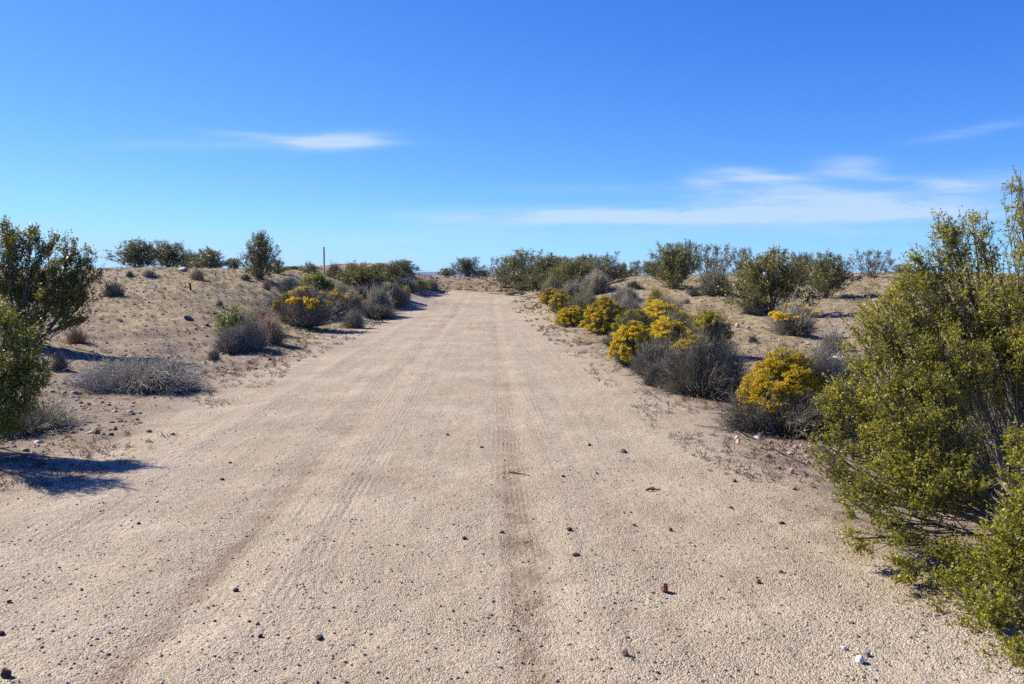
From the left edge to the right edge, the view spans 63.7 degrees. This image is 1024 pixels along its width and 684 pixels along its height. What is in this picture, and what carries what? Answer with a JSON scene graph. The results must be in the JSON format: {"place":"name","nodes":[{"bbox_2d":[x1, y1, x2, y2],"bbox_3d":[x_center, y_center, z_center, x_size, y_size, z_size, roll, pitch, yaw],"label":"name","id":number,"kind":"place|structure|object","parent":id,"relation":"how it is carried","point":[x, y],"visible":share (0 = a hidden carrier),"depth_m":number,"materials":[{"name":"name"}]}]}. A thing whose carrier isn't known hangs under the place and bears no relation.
{"place":"outdoors","nodes":[
{"label":"outdoors","id":0,"kind":"place"},
{"bbox_2d":[93,267,495,275],"bbox_3d":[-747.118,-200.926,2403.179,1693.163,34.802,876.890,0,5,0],"label":"hills","id":1,"kind":"structure","parent":0,"point":[430,273],"depth_m":2492.48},
{"bbox_2d":[0,263,1023,683],"bbox_3d":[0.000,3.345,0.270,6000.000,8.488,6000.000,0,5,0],"label":"ground","id":2,"kind":"structure","parent":0,"point":[388,355],"depth_m":5.38,"materials":[{"name":"sand"}]},
{"bbox_2d":[0,668,11,678],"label":"rock","id":3,"kind":"object","parent":2,"relation":"on","point":[6,673],"visible":1,"depth_m":3.29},
{"bbox_2d":[0,293,60,444],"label":"green shrub","id":4,"kind":"object","parent":2,"relation":"on","point":[19,372],"visible":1,"depth_m":7.29,"materials":[{"name":"green plant"}]},
{"bbox_2d":[0,393,95,438],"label":"grey shrub","id":5,"kind":"object","parent":2,"relation":"on","point":[40,420],"visible":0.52,"depth_m":8.60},
{"bbox_2d":[0,214,108,345],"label":"creosote bush","id":6,"kind":"object","parent":2,"relation":"on","point":[62,292],"visible":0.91,"depth_m":14.78,"materials":[{"name":"green plant"}]},
{"bbox_2d":[48,349,72,371],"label":"dry tuft","id":7,"kind":"object","parent":2,"relation":"on","point":[61,365],"visible":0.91,"depth_m":12.39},
{"bbox_2d":[59,326,89,344],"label":"dry tuft","id":8,"kind":"object","parent":2,"relation":"on","point":[75,337],"visible":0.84,"depth_m":15.47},
{"bbox_2d":[97,276,126,296],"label":"dry tuft","id":9,"kind":"object","parent":2,"relation":"on","point":[112,290],"visible":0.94,"depth_m":21.47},
{"bbox_2d":[103,236,168,267],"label":"creosote bush","id":10,"kind":"object","parent":2,"relation":"on","point":[137,257],"visible":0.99,"depth_m":39.45,"materials":[{"name":"plant"}]},
{"bbox_2d":[58,347,235,396],"bbox_3d":[-4.975,0.347,11.383,2.498,0.636,1.676,0,5,0],"label":"silver shrub","id":11,"kind":"object","parent":2,"relation":"on","point":[132,375],"visible":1,"depth_m":11.12,"materials":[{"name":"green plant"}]},
{"bbox_2d":[141,267,155,276],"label":"dry tuft","id":12,"kind":"object","parent":2,"relation":"on","point":[147,272],"visible":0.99,"depth_m":26.89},
{"bbox_2d":[148,239,191,267],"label":"creosote bush","id":13,"kind":"object","parent":2,"relation":"on","point":[175,257],"visible":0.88,"depth_m":41.54,"materials":[{"name":"plant"}]},
{"bbox_2d":[170,250,202,267],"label":"creosote bush","id":14,"kind":"object","parent":2,"relation":"on","point":[183,265],"visible":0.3,"depth_m":44.62,"materials":[{"name":"plant"}]},
{"bbox_2d":[188,266,205,280],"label":"dry tuft","id":15,"kind":"object","parent":2,"relation":"on","point":[198,275],"visible":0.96,"depth_m":26.91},
{"bbox_2d":[184,246,233,268],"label":"creosote bush","id":16,"kind":"object","parent":2,"relation":"on","point":[208,260],"visible":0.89,"depth_m":39.48,"materials":[{"name":"plant"}]},
{"bbox_2d":[207,348,224,360],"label":"dry tuft","id":17,"kind":"object","parent":2,"relation":"on","point":[213,356],"visible":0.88,"depth_m":15.31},
{"bbox_2d":[211,323,253,354],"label":"grey shrub","id":18,"kind":"object","parent":2,"relation":"on","point":[230,340],"visible":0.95,"depth_m":16.58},
{"bbox_2d":[225,257,240,268],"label":"creosote bush","id":19,"kind":"object","parent":2,"relation":"on","point":[235,264],"visible":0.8,"depth_m":43.67,"materials":[{"name":"plant"}]},
{"bbox_2d":[210,303,256,334],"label":"green shrub","id":20,"kind":"object","parent":2,"relation":"on","point":[232,318],"visible":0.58,"depth_m":18.05,"materials":[{"name":"green plant"}]},
{"bbox_2d":[234,314,272,350],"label":"grey shrub","id":21,"kind":"object","parent":2,"relation":"on","point":[258,340],"visible":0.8,"depth_m":16.93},
{"bbox_2d":[236,230,281,278],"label":"creosote bush","id":22,"kind":"object","parent":2,"relation":"on","point":[259,259],"visible":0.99,"depth_m":29.42,"materials":[{"name":"plant"}]},
{"bbox_2d":[246,299,282,327],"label":"tan shrub","id":23,"kind":"object","parent":2,"relation":"on","point":[260,311],"visible":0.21,"depth_m":21.31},
{"bbox_2d":[261,277,272,289],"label":"dry tuft","id":24,"kind":"object","parent":2,"relation":"on","point":[266,286],"visible":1,"depth_m":27.41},
{"bbox_2d":[250,308,293,343],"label":"tan shrub","id":25,"kind":"object","parent":2,"relation":"on","point":[273,328],"visible":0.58,"depth_m":17.91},
{"bbox_2d":[270,258,288,273],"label":"creosote bush","id":26,"kind":"object","parent":2,"relation":"on","point":[280,268],"visible":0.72,"depth_m":33.78,"materials":[{"name":"plant"}]},
{"bbox_2d":[270,288,293,321],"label":"rabbitbrush","id":27,"kind":"object","parent":2,"relation":"on","point":[279,301],"visible":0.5,"depth_m":23.96,"materials":[{"name":"green plant"}]},
{"bbox_2d":[276,274,302,293],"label":"grey shrub","id":28,"kind":"object","parent":2,"relation":"on","point":[287,284],"visible":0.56,"depth_m":28.46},
{"bbox_2d":[275,272,344,326],"bbox_3d":[-6.082,-1.287,24.022,2.181,1.674,2.084,4,6,38],"label":"rabbitbrush","id":29,"kind":"object","parent":2,"relation":"on","point":[308,306],"visible":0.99,"depth_m":23.66,"materials":[{"name":"plant"}]},
{"bbox_2d":[297,261,322,273],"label":"creosote bush","id":30,"kind":"object","parent":2,"relation":"on","point":[309,269],"visible":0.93,"depth_m":45.66,"materials":[{"name":"plant"}]},
{"bbox_2d":[299,270,339,293],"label":"green shrub","id":31,"kind":"object","parent":2,"relation":"on","point":[323,284],"visible":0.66,"depth_m":31.45,"materials":[{"name":"green plant"}]},
{"bbox_2d":[324,261,343,277],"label":"tan shrub","id":32,"kind":"object","parent":2,"relation":"on","point":[332,270],"visible":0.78,"depth_m":39.70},
{"bbox_2d":[324,280,348,319],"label":"rabbitbrush","id":33,"kind":"object","parent":2,"relation":"on","point":[336,294],"visible":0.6,"depth_m":28.16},
{"bbox_2d":[330,281,353,299],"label":"grey green shrub","id":34,"kind":"object","parent":2,"relation":"on","point":[342,289],"visible":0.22,"depth_m":32.00,"materials":[{"name":"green plant"}]},
{"bbox_2d":[338,306,367,328],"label":"grey shrub","id":35,"kind":"object","parent":2,"relation":"on","point":[352,320],"visible":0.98,"depth_m":25.12,"materials":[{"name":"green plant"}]},
{"bbox_2d":[341,283,369,317],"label":"rabbitbrush","id":36,"kind":"object","parent":2,"relation":"on","point":[354,299],"visible":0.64,"depth_m":28.83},
{"bbox_2d":[345,281,368,299],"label":"grey shrub","id":37,"kind":"object","parent":2,"relation":"on","point":[363,292],"visible":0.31,"depth_m":33.22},
{"bbox_2d":[342,260,378,276],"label":"creosote bush","id":38,"kind":"object","parent":2,"relation":"on","point":[355,267],"visible":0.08,"depth_m":44.76,"materials":[{"name":"plant"}]},
{"bbox_2d":[333,263,397,286],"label":"creosote bush","id":39,"kind":"object","parent":2,"relation":"on","point":[368,274],"visible":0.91,"depth_m":38.89,"materials":[{"name":"green plant"}]},
{"bbox_2d":[353,279,393,293],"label":"grey shrub","id":40,"kind":"object","parent":2,"relation":"on","point":[369,284],"visible":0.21,"depth_m":38.60,"materials":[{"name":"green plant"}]},
{"bbox_2d":[362,282,398,311],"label":"grey shrub","id":41,"kind":"object","parent":2,"relation":"on","point":[375,296],"visible":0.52,"depth_m":31.38,"materials":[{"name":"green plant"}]},
{"bbox_2d":[371,262,393,272],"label":"creosote bush","id":42,"kind":"object","parent":2,"relation":"on","point":[381,266],"visible":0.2,"depth_m":51.52,"materials":[{"name":"plant"}]},
{"bbox_2d":[361,297,404,317],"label":"grey shrub","id":43,"kind":"object","parent":2,"relation":"on","point":[376,310],"visible":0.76,"depth_m":30.47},
{"bbox_2d":[379,263,408,282],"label":"creosote bush","id":44,"kind":"object","parent":2,"relation":"on","point":[393,270],"visible":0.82,"depth_m":49.63,"materials":[{"name":"plant"}]},
{"bbox_2d":[379,278,412,306],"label":"grey green shrub","id":45,"kind":"object","parent":2,"relation":"on","point":[397,294],"visible":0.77,"depth_m":37.95,"materials":[{"name":"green plant"}]},
{"bbox_2d":[386,259,422,276],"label":"creosote bush","id":46,"kind":"object","parent":2,"relation":"on","point":[405,264],"visible":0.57,"depth_m":54.48,"materials":[{"name":"plant"}]},
{"bbox_2d":[393,273,419,292],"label":"grey shrub","id":47,"kind":"object","parent":2,"relation":"on","point":[413,289],"visible":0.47,"depth_m":51.66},
{"bbox_2d":[409,277,434,289],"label":"green shrub","id":48,"kind":"object","parent":2,"relation":"on","point":[423,285],"visible":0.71,"depth_m":52.60,"materials":[{"name":"green plant"}]},
{"bbox_2d":[427,278,439,289],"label":"grey shrub","id":49,"kind":"object","parent":2,"relation":"on","point":[432,285],"visible":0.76,"depth_m":59.25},
{"bbox_2d":[437,268,456,275],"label":"creosote bush","id":50,"kind":"object","parent":2,"relation":"on","point":[445,273],"visible":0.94,"depth_m":66.61,"materials":[{"name":"plant"}]},
{"bbox_2d":[0,281,895,491],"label":"verge litter","id":51,"kind":"object","parent":2,"relation":"on","point":[378,323],"visible":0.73,"depth_m":8.13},
{"bbox_2d":[413,272,516,292],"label":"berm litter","id":52,"kind":"object","parent":2,"relation":"on","point":[431,277],"visible":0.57,"depth_m":61.49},
{"bbox_2d":[446,256,487,275],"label":"creosote bush","id":53,"kind":"object","parent":2,"relation":"on","point":[466,267],"visible":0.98,"depth_m":65.48,"materials":[{"name":"plant"}]},
{"bbox_2d":[0,268,977,463],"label":"weeds","id":54,"kind":"object","parent":2,"relation":"on","point":[139,422],"visible":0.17,"depth_m":17.41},
{"bbox_2d":[479,255,513,287],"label":"creosote bush","id":55,"kind":"object","parent":2,"relation":"on","point":[497,261],"visible":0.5,"depth_m":59.64,"materials":[{"name":"plant"}]},
{"bbox_2d":[0,263,1005,464],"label":"stone rubble","id":56,"kind":"object","parent":2,"relation":"on","point":[113,428],"visible":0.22,"depth_m":10.56,"materials":[{"name":"stone"}]},
{"bbox_2d":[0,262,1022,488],"bbox_3d":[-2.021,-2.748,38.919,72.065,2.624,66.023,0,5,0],"label":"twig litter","id":57,"kind":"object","parent":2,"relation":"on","point":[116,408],"visible":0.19,"depth_m":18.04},
{"bbox_2d":[0,273,1023,683],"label":"pebbles","id":58,"kind":"object","parent":2,"relation":"on","point":[468,575],"visible":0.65,"depth_m":4.18,"materials":[{"name":"stone"}]},
{"bbox_2d":[503,289,527,294],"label":"grey shrub","id":59,"kind":"object","parent":2,"relation":"on","point":[516,292],"visible":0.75,"depth_m":53.40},
{"bbox_2d":[488,247,552,291],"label":"creosote bush","id":60,"kind":"object","parent":2,"relation":"on","point":[514,262],"visible":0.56,"depth_m":57.48,"materials":[{"name":"plant"}]},
{"bbox_2d":[509,255,569,292],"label":"creosote bush","id":61,"kind":"object","parent":2,"relation":"on","point":[543,265],"visible":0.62,"depth_m":51.56,"materials":[{"name":"plant"}]},
{"bbox_2d":[538,283,558,305],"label":"rabbitbrush","id":62,"kind":"object","parent":2,"relation":"on","point":[545,295],"visible":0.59,"depth_m":38.74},
{"bbox_2d":[536,271,567,299],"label":"grey green shrub","id":63,"kind":"object","parent":2,"relation":"on","point":[556,283],"visible":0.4,"depth_m":42.94,"materials":[{"name":"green plant"}]},
{"bbox_2d":[547,285,574,312],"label":"rabbitbrush","id":64,"kind":"object","parent":2,"relation":"on","point":[559,298],"visible":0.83,"depth_m":30.61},
{"bbox_2d":[547,252,574,266],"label":"creosote bush","id":65,"kind":"object","parent":2,"relation":"on","point":[555,256],"visible":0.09,"depth_m":59.52,"materials":[{"name":"plant"}]},
{"bbox_2d":[546,255,594,286],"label":"creosote bush","id":66,"kind":"object","parent":2,"relation":"on","point":[571,272],"visible":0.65,"depth_m":43.13,"materials":[{"name":"green plant"}]},
{"bbox_2d":[554,300,587,326],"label":"rabbitbrush","id":67,"kind":"object","parent":2,"relation":"on","point":[571,315],"visible":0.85,"depth_m":24.82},
{"bbox_2d":[556,278,587,300],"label":"grey shrub","id":68,"kind":"object","parent":2,"relation":"on","point":[572,289],"visible":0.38,"depth_m":33.50,"materials":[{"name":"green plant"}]},
{"bbox_2d":[567,285,599,314],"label":"grey green shrub","id":69,"kind":"object","parent":2,"relation":"on","point":[586,298],"visible":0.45,"depth_m":27.94,"materials":[{"name":"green plant"}]},
{"bbox_2d":[573,253,606,273],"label":"creosote bush","id":70,"kind":"object","parent":2,"relation":"on","point":[585,258],"visible":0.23,"depth_m":51.43,"materials":[{"name":"plant"}]},
{"bbox_2d":[576,264,615,293],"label":"grey shrub","id":71,"kind":"object","parent":2,"relation":"on","point":[598,283],"visible":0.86,"depth_m":34.67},
{"bbox_2d":[578,286,627,334],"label":"rabbitbrush","id":72,"kind":"object","parent":2,"relation":"on","point":[600,320],"visible":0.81,"depth_m":21.68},
{"bbox_2d":[598,329,616,346],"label":"grey shrub","id":73,"kind":"object","parent":2,"relation":"on","point":[608,340],"visible":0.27,"depth_m":17.96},
{"bbox_2d":[587,251,632,282],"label":"creosote bush","id":74,"kind":"object","parent":2,"relation":"on","point":[609,271],"visible":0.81,"depth_m":43.60,"materials":[{"name":"plant"}]},
{"bbox_2d":[609,283,640,301],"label":"grey shrub","id":75,"kind":"object","parent":2,"relation":"on","point":[629,292],"visible":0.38,"depth_m":31.19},
{"bbox_2d":[615,262,639,277],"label":"creosote bush","id":76,"kind":"object","parent":2,"relation":"on","point":[630,270],"visible":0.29,"depth_m":53.49,"materials":[{"name":"plant"}]},
{"bbox_2d":[604,303,653,343],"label":"rabbitbrush","id":77,"kind":"object","parent":2,"relation":"on","point":[648,318],"visible":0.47,"depth_m":17.90,"materials":[{"name":"yellow plant"}]},
{"bbox_2d":[614,290,646,313],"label":"grey shrub","id":78,"kind":"object","parent":2,"relation":"on","point":[630,301],"visible":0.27,"depth_m":25.41,"materials":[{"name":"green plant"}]},
{"bbox_2d":[607,304,654,366],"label":"rabbitbrush","id":79,"kind":"object","parent":2,"relation":"on","point":[629,333],"visible":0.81,"depth_m":14.14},
{"bbox_2d":[625,279,643,287],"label":"dry tuft","id":80,"kind":"object","parent":2,"relation":"on","point":[633,283],"visible":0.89,"depth_m":34.24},
{"bbox_2d":[627,260,644,274],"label":"creosote bush","id":81,"kind":"object","parent":2,"relation":"on","point":[636,263],"visible":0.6,"depth_m":61.60,"materials":[{"name":"plant"}]},
{"bbox_2d":[634,260,660,275],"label":"creosote bush","id":82,"kind":"object","parent":2,"relation":"on","point":[645,268],"visible":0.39,"depth_m":47.75,"materials":[{"name":"plant"}]},
{"bbox_2d":[623,328,682,376],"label":"grey shrub","id":83,"kind":"object","parent":2,"relation":"on","point":[651,355],"visible":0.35,"depth_m":13.07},
{"bbox_2d":[644,283,664,304],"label":"rabbitbrush","id":84,"kind":"object","parent":2,"relation":"on","point":[653,292],"visible":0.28,"depth_m":25.83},
{"bbox_2d":[635,351,677,388],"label":"grey shrub","id":85,"kind":"object","parent":2,"relation":"on","point":[649,379],"visible":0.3,"depth_m":11.94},
{"bbox_2d":[641,290,696,329],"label":"rabbitbrush","id":86,"kind":"object","parent":2,"relation":"on","point":[654,310],"visible":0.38,"depth_m":21.32,"materials":[{"name":"yellow plant"}]},
{"bbox_2d":[642,241,706,289],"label":"creosote bush","id":87,"kind":"object","parent":2,"relation":"on","point":[673,271],"visible":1,"depth_m":33.56,"materials":[{"name":"green plant"}]},
{"bbox_2d":[645,304,708,346],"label":"rabbitbrush","id":88,"kind":"object","parent":2,"relation":"on","point":[666,326],"visible":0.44,"depth_m":14.79,"materials":[{"name":"yellow plant"}]},
{"bbox_2d":[664,238,707,279],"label":"creosote bush","id":89,"kind":"object","parent":2,"relation":"on","point":[688,246],"visible":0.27,"depth_m":36.71,"materials":[{"name":"plant"}]},
{"bbox_2d":[669,321,726,357],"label":"rabbitbrush","id":90,"kind":"object","parent":2,"relation":"on","point":[686,339],"visible":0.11,"depth_m":12.98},
{"bbox_2d":[652,318,755,400],"bbox_3d":[2.641,0.190,11.256,1.495,1.084,1.861,0,5,0],"label":"grey shrub","id":91,"kind":"object","parent":2,"relation":"on","point":[704,369],"visible":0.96,"depth_m":11.02,"materials":[{"name":"plant"}]},
{"bbox_2d":[694,265,734,295],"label":"brown shrub","id":92,"kind":"object","parent":2,"relation":"on","point":[712,281],"visible":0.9,"depth_m":30.57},
{"bbox_2d":[691,242,743,278],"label":"creosote bush","id":93,"kind":"object","parent":2,"relation":"on","point":[709,263],"visible":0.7,"depth_m":38.62,"materials":[{"name":"plant"}]},
{"bbox_2d":[690,301,746,353],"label":"rabbitbrush","id":94,"kind":"object","parent":2,"relation":"on","point":[709,319],"visible":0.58,"depth_m":16.12,"materials":[{"name":"green plant"}]},
{"bbox_2d":[718,247,764,276],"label":"creosote bush","id":95,"kind":"object","parent":2,"relation":"on","point":[743,252],"visible":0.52,"depth_m":41.81,"materials":[{"name":"plant"}]},
{"bbox_2d":[694,424,803,462],"bbox_3d":[2.358,0.963,7.987,0.277,0.037,1.828,-2,5,-18],"label":"stick","id":96,"kind":"object","parent":2,"relation":"on","point":[786,454],"visible":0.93,"depth_m":7.78,"materials":[{"name":"brown wood"}]},
{"bbox_2d":[737,297,769,315],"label":"grey shrub","id":97,"kind":"object","parent":2,"relation":"on","point":[749,309],"visible":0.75,"depth_m":26.29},
{"bbox_2d":[716,243,826,315],"bbox_3d":[8.290,-1.978,26.317,3.411,2.398,2.884,1,5,18],"label":"creosote bush","id":98,"kind":"object","parent":2,"relation":"on","point":[752,284],"visible":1,"depth_m":25.94,"materials":[{"name":"green plant"}]},
{"bbox_2d":[703,376,859,445],"bbox_3d":[2.825,0.602,8.698,1.743,0.706,1.700,0,5,0],"label":"grey shrub","id":99,"kind":"object","parent":2,"relation":"on","point":[743,420],"visible":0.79,"depth_m":8.42,"materials":[{"name":"plant"}]},
{"bbox_2d":[732,328,834,422],"bbox_3d":[2.903,0.389,8.861,1.128,1.105,1.124,0,5,0],"label":"rabbitbrush","id":100,"kind":"object","parent":2,"relation":"on","point":[789,368],"visible":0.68,"depth_m":8.64,"materials":[{"name":"plant"}]},
{"bbox_2d":[761,290,822,336],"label":"rabbitbrush","id":101,"kind":"object","parent":2,"relation":"on","point":[794,319],"visible":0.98,"depth_m":20.12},
{"bbox_2d":[787,250,814,282],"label":"creosote bush","id":102,"kind":"object","parent":2,"relation":"on","point":[806,256],"visible":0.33,"depth_m":37.57,"materials":[{"name":"plant"}]},
{"bbox_2d":[796,248,865,298],"bbox_3d":[12.023,-2.652,31.571,2.802,1.997,2.592,-4,6,-41],"label":"creosote bush","id":103,"kind":"object","parent":2,"relation":"on","point":[828,275],"visible":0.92,"depth_m":31.32,"materials":[{"name":"plant"}]},
{"bbox_2d":[818,327,846,352],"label":"dry tuft","id":104,"kind":"object","parent":2,"relation":"on","point":[831,337],"visible":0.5,"depth_m":16.97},
{"bbox_2d":[790,312,887,433],"bbox_3d":[3.471,0.294,8.987,1.189,1.308,1.244,-2,5,-28],"label":"grey shrub","id":105,"kind":"object","parent":2,"relation":"on","point":[827,359],"visible":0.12,"depth_m":8.79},
{"bbox_2d":[847,248,904,277],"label":"creosote bush","id":106,"kind":"object","parent":2,"relation":"on","point":[873,265],"visible":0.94,"depth_m":41.64,"materials":[{"name":"plant"}]},
{"bbox_2d":[803,164,1023,681],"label":"creosote bush","id":107,"kind":"object","parent":2,"relation":"on","point":[929,428],"visible":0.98,"depth_m":4.86,"materials":[{"name":"green plant"}]},
{"bbox_2d":[870,317,1023,476],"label":"grey shrub","id":108,"kind":"object","parent":2,"relation":"on","point":[1000,452],"visible":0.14,"depth_m":6.87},
{"bbox_2d":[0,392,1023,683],"bbox_3d":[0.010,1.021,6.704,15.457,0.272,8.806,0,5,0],"label":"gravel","id":109,"kind":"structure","parent":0,"point":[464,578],"depth_m":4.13,"materials":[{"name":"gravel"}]},
{"bbox_2d":[0,263,1023,425],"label":"dry grass","id":110,"kind":"structure","parent":0,"point":[288,326],"depth_m":24.30,"materials":[{"name":"plant"}]},
{"bbox_2d":[0,0,1023,274],"label":"sky","id":111,"kind":"structure","parent":0,"point":[427,133],"materials":[{"name":"blue"}]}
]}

